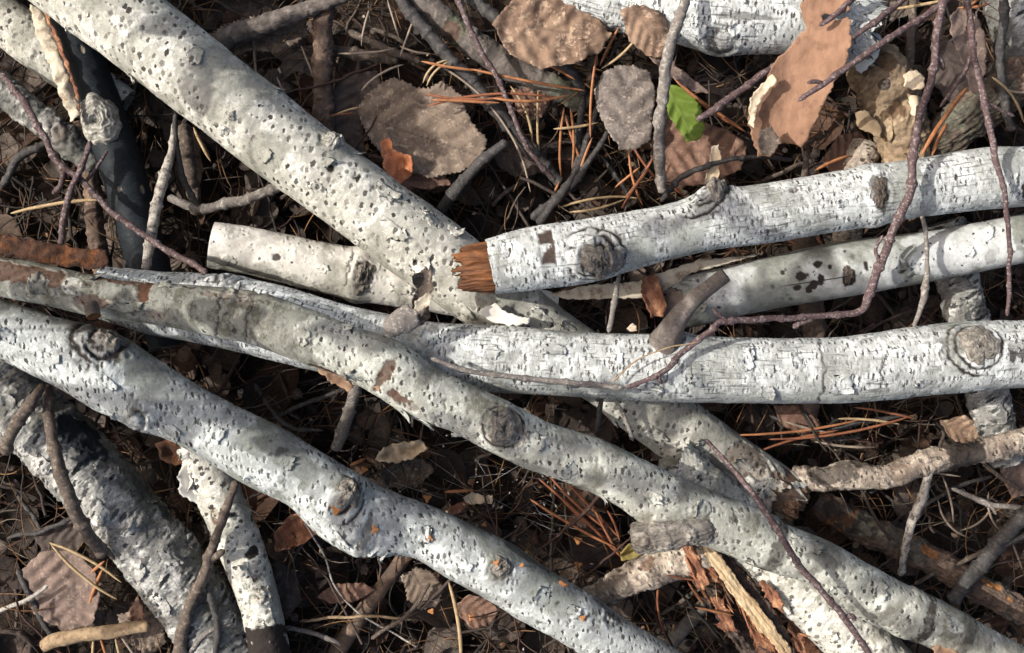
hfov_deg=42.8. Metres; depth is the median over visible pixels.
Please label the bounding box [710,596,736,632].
wood splinter
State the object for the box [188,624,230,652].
twig
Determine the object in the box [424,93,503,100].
pine needle
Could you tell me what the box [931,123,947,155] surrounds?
pine needle
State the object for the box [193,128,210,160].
pine needle
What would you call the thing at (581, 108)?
twig
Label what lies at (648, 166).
pine needle
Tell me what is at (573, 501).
pine needle
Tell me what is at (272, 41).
leaf
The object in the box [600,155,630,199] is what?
dim twig
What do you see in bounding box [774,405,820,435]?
leaf
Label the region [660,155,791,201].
twig
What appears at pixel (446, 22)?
grey branch
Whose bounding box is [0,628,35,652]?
leaf
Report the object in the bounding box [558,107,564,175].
pine needle
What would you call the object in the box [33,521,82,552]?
leaf
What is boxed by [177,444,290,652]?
birch log
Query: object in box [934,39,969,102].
leaf
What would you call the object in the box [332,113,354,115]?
pine needle
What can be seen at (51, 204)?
pine needle
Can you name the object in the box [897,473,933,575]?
twig
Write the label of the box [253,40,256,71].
pine needle
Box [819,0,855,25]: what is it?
twig
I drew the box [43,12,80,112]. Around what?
bark strip
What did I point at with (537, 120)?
pine needle
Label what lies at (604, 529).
pine needle
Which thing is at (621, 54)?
pine needle
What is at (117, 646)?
pine needle
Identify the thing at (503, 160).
leaf
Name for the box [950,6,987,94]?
leaf
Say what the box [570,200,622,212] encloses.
pine needle
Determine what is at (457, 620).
pine needle
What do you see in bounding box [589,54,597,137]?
pine needle
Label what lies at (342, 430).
twig
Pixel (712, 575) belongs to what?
wood splinter
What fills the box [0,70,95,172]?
birch branch
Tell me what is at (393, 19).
pine needle
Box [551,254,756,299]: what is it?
bark sheet
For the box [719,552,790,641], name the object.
wood splinter
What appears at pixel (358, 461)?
pine needle
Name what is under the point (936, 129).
pine needle
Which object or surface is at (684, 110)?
leaf
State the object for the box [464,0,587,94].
twig
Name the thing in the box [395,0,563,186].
twig
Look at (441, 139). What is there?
leaf
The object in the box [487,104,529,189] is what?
pine needle
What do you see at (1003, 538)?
twig
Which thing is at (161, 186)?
twig
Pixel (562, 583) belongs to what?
seed scale
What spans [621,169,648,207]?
pine needle
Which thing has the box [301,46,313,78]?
pine needle
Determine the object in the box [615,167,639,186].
pine needle
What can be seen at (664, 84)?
twig
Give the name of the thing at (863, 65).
bark sheet
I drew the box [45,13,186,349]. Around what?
birch log
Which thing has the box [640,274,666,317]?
bark strip
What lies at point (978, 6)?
pine needle
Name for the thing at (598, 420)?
twig
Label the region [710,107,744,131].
pine needle
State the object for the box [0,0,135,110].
birch log
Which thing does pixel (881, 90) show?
leaf
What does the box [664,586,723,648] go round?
brown branch
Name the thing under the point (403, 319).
bark sheet
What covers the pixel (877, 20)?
twig
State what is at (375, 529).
seed scale
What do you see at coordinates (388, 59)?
twig
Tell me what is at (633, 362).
twig
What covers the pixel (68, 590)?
leaf
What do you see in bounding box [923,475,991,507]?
dim twig
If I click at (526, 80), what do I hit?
pine needle
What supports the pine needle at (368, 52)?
on the twig at (388, 59)
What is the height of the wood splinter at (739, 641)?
0.017 m
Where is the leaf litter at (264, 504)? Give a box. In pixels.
[0,0,1023,652]
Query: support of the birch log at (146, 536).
on the leaf litter at (264, 504)
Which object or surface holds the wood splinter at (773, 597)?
on the birch log at (808, 610)
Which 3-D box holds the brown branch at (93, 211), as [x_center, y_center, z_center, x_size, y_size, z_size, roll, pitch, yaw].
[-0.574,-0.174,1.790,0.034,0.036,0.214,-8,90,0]
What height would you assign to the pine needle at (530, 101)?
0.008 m
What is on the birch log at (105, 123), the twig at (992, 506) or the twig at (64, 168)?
the twig at (64, 168)
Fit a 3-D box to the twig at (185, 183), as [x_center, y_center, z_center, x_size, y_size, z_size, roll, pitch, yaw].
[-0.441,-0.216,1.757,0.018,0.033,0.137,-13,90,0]
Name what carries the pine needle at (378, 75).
on the leaf at (441, 139)
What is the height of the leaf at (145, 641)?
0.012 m
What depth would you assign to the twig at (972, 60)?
1.61 m
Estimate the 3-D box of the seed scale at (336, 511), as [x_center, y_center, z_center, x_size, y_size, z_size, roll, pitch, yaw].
[-0.217,0.227,1.620,0.012,0.002,0.014,-19,90,0]
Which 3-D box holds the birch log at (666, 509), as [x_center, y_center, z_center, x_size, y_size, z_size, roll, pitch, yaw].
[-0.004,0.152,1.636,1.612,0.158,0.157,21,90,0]
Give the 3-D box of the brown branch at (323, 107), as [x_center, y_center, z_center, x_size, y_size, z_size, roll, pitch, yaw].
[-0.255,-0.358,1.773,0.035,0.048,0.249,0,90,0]
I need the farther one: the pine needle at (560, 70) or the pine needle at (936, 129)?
the pine needle at (560, 70)
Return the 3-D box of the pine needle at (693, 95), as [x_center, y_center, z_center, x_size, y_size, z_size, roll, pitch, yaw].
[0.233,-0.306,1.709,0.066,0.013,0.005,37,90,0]
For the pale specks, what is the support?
on the leaf litter at (264, 504)
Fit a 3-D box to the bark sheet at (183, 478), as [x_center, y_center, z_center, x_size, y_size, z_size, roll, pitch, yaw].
[-0.423,0.203,1.724,0.036,0.015,0.070,0,90,0]
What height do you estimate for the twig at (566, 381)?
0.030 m
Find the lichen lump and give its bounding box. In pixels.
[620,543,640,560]
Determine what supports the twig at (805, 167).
on the pine needle litter at (614, 514)
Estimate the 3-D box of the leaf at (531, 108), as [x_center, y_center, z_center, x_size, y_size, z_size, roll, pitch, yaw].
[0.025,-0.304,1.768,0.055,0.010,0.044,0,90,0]
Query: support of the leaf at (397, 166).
on the leaf at (420, 181)
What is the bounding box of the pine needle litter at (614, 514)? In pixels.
[0,0,1023,652]
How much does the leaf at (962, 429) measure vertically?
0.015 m
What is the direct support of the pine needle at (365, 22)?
on the pine needle litter at (614, 514)
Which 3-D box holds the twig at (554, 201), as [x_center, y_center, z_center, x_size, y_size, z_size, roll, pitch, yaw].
[0.084,-0.218,1.759,0.025,0.030,0.191,27,90,0]
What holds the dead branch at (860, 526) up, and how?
on the pine needle litter at (614, 514)
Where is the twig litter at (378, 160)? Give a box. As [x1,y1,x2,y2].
[0,0,1023,652]
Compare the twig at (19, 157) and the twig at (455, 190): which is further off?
the twig at (19, 157)
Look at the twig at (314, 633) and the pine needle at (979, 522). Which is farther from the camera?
the twig at (314, 633)
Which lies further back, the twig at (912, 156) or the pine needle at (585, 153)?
the pine needle at (585, 153)
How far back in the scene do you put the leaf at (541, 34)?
1.70 m
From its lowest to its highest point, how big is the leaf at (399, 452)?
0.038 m
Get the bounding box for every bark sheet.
[177,462,201,506]
[383,304,419,336]
[479,303,530,325]
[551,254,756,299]
[748,0,851,156]
[847,32,881,73]
[854,110,881,137]
[903,70,924,90]
[907,94,918,116]
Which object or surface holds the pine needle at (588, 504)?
on the pine needle litter at (614, 514)
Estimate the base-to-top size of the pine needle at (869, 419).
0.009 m
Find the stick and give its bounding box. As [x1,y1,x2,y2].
[40,620,150,651]
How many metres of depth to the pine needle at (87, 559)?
1.75 m
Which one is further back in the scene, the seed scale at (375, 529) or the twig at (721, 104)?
the twig at (721, 104)
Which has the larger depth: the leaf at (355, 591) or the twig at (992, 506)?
the leaf at (355, 591)
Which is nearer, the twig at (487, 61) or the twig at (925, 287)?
the twig at (925, 287)
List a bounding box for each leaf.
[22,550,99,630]
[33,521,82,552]
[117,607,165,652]
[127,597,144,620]
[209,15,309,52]
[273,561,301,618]
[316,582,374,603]
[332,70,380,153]
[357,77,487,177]
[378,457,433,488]
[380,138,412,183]
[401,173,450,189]
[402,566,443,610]
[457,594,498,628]
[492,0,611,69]
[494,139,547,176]
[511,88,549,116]
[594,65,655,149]
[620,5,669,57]
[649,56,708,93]
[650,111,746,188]
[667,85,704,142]
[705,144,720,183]
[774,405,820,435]
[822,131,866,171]
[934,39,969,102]
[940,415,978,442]
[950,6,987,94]
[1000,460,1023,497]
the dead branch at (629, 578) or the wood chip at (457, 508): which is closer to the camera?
the dead branch at (629, 578)
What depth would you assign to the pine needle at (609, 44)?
1.72 m
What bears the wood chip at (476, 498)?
on the twig litter at (378, 160)
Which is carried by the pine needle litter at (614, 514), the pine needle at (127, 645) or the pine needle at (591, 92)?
the pine needle at (127, 645)
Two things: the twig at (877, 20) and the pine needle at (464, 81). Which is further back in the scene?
the pine needle at (464, 81)
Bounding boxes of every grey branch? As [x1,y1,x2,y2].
[212,0,349,49]
[409,0,589,110]
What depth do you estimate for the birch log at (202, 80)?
1.66 m
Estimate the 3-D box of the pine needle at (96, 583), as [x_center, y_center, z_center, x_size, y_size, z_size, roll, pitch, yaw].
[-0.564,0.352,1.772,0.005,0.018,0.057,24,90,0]
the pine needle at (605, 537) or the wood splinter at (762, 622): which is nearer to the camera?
the wood splinter at (762, 622)
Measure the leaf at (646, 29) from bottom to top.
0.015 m
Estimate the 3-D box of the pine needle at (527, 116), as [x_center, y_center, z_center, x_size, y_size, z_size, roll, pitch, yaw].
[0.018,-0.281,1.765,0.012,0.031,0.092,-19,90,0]
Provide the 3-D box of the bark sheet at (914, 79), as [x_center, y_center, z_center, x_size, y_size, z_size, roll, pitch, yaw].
[0.528,-0.324,1.718,0.028,0.008,0.028,0,90,0]
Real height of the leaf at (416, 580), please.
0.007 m
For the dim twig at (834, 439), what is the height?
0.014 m
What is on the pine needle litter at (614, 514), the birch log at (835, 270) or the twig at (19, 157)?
the twig at (19, 157)
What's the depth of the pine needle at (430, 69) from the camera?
1.72 m
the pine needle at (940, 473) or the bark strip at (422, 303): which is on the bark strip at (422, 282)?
the bark strip at (422, 303)
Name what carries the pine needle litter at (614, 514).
on the leaf litter at (264, 504)
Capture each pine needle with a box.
[11,199,96,213]
[49,542,121,582]
[51,544,115,598]
[89,570,102,603]
[91,561,104,572]
[91,641,94,652]
[100,640,106,652]
[115,638,119,652]
[121,637,133,652]
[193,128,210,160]
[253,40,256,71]
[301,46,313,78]
[332,107,360,116]
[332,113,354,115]
[338,49,391,54]
[350,458,365,465]
[361,3,371,44]
[361,64,403,90]
[387,0,399,39]
[400,24,412,55]
[400,46,430,53]
[421,61,473,70]
[423,60,445,81]
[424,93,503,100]
[427,61,448,84]
[427,92,554,105]
[430,99,498,103]
[442,67,494,109]
[445,489,473,492]
[449,583,462,652]
[473,69,583,90]
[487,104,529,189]
[493,95,568,102]
[511,86,532,143]
[530,499,613,546]
[536,91,539,149]
[538,478,618,555]
[550,477,606,529]
[551,66,574,79]
[552,487,614,543]
[554,123,596,129]
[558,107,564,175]
[560,195,635,207]
[565,115,578,155]
[569,484,617,536]
[570,107,574,163]
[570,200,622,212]
[580,139,591,166]
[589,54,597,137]
[593,506,619,555]
[600,28,618,64]
[601,43,632,68]
[607,510,619,540]
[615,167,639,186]
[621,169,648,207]
[625,158,652,197]
[628,155,642,205]
[633,147,654,177]
[656,589,664,634]
[667,575,693,580]
[674,79,709,106]
[677,83,734,126]
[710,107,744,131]
[740,420,857,435]
[762,430,837,450]
[769,415,913,439]
[784,421,831,433]
[815,155,849,170]
[815,441,875,447]
[838,417,897,423]
[854,407,914,418]
[897,0,937,9]
[921,87,967,154]
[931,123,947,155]
[935,472,960,476]
[938,500,967,537]
[942,476,953,522]
[958,3,990,8]
[962,509,990,529]
[987,492,998,529]
[992,77,1023,122]
[1009,89,1023,93]
[1012,544,1021,567]
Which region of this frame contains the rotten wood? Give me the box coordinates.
[929,55,1023,155]
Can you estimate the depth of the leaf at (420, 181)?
1.75 m
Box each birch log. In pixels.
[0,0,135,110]
[0,257,1023,652]
[0,298,681,652]
[0,361,248,652]
[28,0,811,525]
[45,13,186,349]
[96,267,1023,403]
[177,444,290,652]
[207,222,558,315]
[451,146,1023,307]
[562,0,888,65]
[565,213,1023,327]
[658,443,911,652]
[919,216,1023,467]
[982,0,1023,63]
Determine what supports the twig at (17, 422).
on the birch log at (146, 536)
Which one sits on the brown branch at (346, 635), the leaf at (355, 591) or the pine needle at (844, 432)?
the leaf at (355, 591)
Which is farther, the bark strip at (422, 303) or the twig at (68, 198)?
the twig at (68, 198)
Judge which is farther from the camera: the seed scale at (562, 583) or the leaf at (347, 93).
the leaf at (347, 93)
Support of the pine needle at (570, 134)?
on the twig at (554, 201)
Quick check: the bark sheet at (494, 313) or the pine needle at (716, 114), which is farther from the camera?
the pine needle at (716, 114)
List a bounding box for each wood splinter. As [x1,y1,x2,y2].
[683,546,709,589]
[703,546,790,652]
[703,586,749,650]
[705,567,718,582]
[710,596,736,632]
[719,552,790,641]
[728,597,757,652]
[747,616,772,652]
[759,580,783,612]
[786,617,818,652]
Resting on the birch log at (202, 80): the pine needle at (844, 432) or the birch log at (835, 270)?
the birch log at (835, 270)
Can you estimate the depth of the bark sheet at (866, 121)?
1.72 m
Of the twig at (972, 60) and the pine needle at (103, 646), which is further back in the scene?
the pine needle at (103, 646)
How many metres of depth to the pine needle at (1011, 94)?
1.74 m
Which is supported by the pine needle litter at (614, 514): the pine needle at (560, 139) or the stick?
the stick
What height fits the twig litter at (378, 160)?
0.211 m
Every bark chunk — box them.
[155,440,182,465]
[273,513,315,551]
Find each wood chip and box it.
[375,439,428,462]
[447,501,469,513]
[463,492,492,504]
[627,323,636,331]
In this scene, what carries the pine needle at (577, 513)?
on the pine needle at (605, 537)
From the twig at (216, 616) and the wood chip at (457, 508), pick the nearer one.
the twig at (216, 616)
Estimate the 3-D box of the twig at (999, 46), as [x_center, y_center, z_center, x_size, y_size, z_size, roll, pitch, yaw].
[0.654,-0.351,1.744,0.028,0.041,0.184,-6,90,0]
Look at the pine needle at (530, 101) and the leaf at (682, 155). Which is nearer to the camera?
the pine needle at (530, 101)
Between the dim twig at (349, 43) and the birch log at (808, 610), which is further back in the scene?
the dim twig at (349, 43)
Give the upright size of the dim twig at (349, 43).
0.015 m
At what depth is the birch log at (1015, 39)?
1.77 m
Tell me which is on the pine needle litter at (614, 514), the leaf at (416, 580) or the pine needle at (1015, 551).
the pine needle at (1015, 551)
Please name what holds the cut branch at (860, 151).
on the pine needle litter at (614, 514)
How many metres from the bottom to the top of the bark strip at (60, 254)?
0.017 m
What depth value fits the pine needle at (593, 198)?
1.75 m
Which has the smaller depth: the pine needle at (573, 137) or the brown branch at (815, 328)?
the pine needle at (573, 137)
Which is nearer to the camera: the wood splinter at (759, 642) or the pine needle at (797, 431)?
the wood splinter at (759, 642)
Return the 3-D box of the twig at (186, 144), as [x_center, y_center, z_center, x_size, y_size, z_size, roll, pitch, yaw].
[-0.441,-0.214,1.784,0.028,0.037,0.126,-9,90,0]
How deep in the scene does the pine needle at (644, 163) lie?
1.74 m
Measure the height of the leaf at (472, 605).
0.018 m
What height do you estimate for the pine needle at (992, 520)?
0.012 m
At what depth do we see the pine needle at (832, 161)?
1.72 m
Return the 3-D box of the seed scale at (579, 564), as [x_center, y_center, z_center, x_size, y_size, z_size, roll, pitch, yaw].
[0.090,0.326,1.782,0.012,0.002,0.011,0,90,0]
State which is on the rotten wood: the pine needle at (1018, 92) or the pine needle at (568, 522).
the pine needle at (1018, 92)
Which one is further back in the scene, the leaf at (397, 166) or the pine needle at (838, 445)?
the pine needle at (838, 445)
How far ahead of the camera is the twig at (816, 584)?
1.60 m
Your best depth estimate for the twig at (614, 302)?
1.63 m
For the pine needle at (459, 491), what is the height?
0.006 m
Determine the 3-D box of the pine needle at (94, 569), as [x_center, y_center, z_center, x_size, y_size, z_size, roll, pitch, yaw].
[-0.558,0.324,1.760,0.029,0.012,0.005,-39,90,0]
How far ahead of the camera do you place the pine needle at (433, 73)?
1.72 m
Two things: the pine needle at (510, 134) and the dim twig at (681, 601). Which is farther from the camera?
the dim twig at (681, 601)
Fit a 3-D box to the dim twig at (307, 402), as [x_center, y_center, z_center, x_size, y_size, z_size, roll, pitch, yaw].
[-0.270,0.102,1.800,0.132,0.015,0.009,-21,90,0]
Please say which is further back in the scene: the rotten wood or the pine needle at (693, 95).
the rotten wood
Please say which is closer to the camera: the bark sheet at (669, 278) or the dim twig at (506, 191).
the bark sheet at (669, 278)
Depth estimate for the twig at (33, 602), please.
1.78 m
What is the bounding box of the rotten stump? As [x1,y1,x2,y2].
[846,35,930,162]
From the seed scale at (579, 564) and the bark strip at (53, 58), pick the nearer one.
the bark strip at (53, 58)
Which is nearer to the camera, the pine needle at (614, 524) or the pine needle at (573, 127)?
the pine needle at (573, 127)
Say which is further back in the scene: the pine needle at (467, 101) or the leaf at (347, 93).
the leaf at (347, 93)
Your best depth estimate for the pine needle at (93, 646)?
1.77 m
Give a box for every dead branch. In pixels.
[583,545,725,607]
[792,427,1023,491]
[809,492,1023,625]
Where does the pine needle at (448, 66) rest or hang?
on the twig at (429, 34)
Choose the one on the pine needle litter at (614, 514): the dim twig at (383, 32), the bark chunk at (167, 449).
the dim twig at (383, 32)
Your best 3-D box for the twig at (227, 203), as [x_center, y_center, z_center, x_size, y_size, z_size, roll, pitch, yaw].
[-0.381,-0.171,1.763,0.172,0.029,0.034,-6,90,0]
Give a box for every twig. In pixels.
[0,69,207,275]
[0,141,45,197]
[0,383,45,455]
[0,585,47,612]
[6,517,70,539]
[15,491,40,527]
[15,569,53,634]
[40,384,114,559]
[58,141,92,243]
[141,125,175,269]
[167,184,280,214]
[172,114,201,214]
[172,480,238,652]
[178,123,201,215]
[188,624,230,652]
[205,579,221,652]
[254,383,322,431]
[272,388,345,419]
[285,625,340,645]
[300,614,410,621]
[304,522,415,646]
[330,382,361,451]
[333,45,398,64]
[338,23,369,69]
[346,29,427,66]
[361,22,407,44]
[371,583,429,639]
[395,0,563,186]
[430,357,623,390]
[437,139,507,212]
[454,0,555,181]
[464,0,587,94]
[492,177,530,206]
[530,131,608,220]
[535,103,598,224]
[571,83,585,191]
[594,398,603,432]
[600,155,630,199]
[607,274,620,332]
[612,342,695,381]
[614,399,633,440]
[625,0,946,388]
[652,0,689,193]
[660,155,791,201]
[661,582,717,614]
[696,64,771,121]
[705,439,871,652]
[753,159,814,184]
[769,415,861,441]
[798,0,950,101]
[800,150,809,176]
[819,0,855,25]
[829,413,907,430]
[852,0,905,39]
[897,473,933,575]
[905,0,917,70]
[912,215,929,326]
[914,542,1018,584]
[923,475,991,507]
[940,0,1014,315]
[946,505,1023,604]
[952,488,1021,514]
[982,463,1021,490]
[993,0,1016,131]
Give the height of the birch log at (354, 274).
0.118 m
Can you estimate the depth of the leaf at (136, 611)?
1.77 m
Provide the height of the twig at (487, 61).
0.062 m
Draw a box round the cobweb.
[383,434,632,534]
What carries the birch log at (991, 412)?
on the pine needle litter at (614, 514)
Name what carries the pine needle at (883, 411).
on the pine needle litter at (614, 514)
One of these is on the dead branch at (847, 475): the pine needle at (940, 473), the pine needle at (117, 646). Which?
the pine needle at (940, 473)
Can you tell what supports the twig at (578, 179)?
on the twig litter at (378, 160)
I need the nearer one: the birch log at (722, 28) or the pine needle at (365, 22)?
the birch log at (722, 28)
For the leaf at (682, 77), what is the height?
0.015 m
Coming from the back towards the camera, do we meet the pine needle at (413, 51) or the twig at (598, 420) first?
the pine needle at (413, 51)
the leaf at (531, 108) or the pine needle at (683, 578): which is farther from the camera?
the leaf at (531, 108)
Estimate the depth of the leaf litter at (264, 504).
1.86 m
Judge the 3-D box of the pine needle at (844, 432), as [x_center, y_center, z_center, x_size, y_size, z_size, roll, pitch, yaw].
[0.445,0.140,1.761,0.199,0.008,0.010,-10,90,0]
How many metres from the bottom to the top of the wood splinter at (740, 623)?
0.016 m
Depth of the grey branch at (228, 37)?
1.75 m
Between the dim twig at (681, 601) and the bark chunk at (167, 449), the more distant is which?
the dim twig at (681, 601)
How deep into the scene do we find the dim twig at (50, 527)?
1.78 m
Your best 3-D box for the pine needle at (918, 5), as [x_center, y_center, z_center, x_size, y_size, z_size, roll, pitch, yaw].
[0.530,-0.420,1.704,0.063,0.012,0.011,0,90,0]
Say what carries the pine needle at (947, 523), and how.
on the pine needle litter at (614, 514)
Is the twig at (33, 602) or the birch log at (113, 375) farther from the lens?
the twig at (33, 602)
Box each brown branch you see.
[69,120,112,273]
[311,7,334,131]
[327,556,411,652]
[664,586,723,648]
[792,235,825,432]
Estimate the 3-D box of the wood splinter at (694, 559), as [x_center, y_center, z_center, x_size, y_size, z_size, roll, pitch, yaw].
[0.241,0.313,1.712,0.021,0.016,0.066,-21,90,0]
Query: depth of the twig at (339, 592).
1.79 m
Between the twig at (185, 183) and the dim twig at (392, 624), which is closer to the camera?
the twig at (185, 183)
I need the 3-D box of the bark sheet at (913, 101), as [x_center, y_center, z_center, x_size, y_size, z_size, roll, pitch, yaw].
[0.529,-0.291,1.722,0.016,0.011,0.032,0,90,0]
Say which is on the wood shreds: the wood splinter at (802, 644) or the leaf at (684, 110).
the wood splinter at (802, 644)
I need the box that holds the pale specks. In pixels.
[395,409,609,650]
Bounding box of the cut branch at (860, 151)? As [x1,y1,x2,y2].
[831,138,879,242]
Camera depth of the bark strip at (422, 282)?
1.60 m
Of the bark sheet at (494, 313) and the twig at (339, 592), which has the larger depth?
the twig at (339, 592)
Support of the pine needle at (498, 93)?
on the twig at (487, 61)
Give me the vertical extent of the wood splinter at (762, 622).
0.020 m
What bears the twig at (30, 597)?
on the pine needle litter at (614, 514)
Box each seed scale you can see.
[331,505,341,515]
[372,525,378,533]
[423,495,431,502]
[559,580,567,586]
[574,562,582,568]
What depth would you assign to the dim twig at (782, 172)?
1.80 m
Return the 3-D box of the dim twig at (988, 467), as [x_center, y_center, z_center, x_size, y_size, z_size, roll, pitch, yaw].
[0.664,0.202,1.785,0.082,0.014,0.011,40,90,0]
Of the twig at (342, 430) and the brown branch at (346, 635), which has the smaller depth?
the twig at (342, 430)
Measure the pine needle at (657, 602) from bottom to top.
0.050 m
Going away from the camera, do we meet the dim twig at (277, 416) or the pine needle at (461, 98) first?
the pine needle at (461, 98)
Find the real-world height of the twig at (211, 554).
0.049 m
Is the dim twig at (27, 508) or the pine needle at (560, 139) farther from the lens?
the dim twig at (27, 508)
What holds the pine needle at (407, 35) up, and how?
on the twig at (380, 45)
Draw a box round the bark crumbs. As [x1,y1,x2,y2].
[0,0,1023,652]
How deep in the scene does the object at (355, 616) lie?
1.79 m
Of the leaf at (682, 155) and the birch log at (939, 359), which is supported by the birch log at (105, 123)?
the birch log at (939, 359)
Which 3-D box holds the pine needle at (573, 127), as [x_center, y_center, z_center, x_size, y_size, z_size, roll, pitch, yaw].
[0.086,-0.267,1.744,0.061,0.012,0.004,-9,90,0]
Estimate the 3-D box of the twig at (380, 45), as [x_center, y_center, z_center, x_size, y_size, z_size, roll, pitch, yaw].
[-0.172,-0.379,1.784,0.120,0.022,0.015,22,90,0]
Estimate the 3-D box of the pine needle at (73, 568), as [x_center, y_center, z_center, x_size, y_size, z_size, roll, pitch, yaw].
[-0.579,0.333,1.760,0.114,0.021,0.007,44,90,0]
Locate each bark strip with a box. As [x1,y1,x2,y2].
[0,234,108,270]
[30,5,80,121]
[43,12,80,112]
[411,268,433,325]
[414,293,433,313]
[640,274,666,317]
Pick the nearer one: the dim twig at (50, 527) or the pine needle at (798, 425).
the pine needle at (798, 425)
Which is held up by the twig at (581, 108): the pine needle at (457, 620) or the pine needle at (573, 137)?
the pine needle at (573, 137)
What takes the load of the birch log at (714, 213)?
on the birch log at (202, 80)
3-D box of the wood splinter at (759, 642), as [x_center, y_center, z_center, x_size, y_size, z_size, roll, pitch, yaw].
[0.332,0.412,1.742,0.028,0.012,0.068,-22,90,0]
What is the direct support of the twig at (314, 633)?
on the pine needle litter at (614, 514)
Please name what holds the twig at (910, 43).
on the pine needle litter at (614, 514)
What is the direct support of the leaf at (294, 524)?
on the twig litter at (378, 160)
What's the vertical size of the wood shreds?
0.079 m
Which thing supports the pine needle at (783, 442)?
on the pine needle litter at (614, 514)
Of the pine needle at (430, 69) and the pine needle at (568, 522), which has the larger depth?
the pine needle at (568, 522)
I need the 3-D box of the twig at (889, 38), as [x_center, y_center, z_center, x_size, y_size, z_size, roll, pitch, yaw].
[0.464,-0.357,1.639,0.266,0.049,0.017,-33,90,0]
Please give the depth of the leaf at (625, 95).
1.73 m
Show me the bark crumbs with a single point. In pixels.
(470, 482)
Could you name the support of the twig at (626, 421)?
on the birch log at (202, 80)
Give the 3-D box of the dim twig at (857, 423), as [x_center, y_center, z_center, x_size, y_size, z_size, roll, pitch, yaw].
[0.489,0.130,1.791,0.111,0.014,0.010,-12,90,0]
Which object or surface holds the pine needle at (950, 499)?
on the pine needle litter at (614, 514)
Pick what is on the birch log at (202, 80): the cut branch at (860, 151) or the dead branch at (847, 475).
the dead branch at (847, 475)
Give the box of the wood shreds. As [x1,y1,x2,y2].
[685,555,809,652]
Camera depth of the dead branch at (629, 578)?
1.72 m
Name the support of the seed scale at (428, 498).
on the pine needle litter at (614, 514)
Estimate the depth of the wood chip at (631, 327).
1.61 m
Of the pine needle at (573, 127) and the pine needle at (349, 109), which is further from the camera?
the pine needle at (349, 109)
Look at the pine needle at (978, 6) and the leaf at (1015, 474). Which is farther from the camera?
the leaf at (1015, 474)
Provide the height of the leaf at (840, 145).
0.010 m
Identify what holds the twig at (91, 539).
on the birch log at (146, 536)
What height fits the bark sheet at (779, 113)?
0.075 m

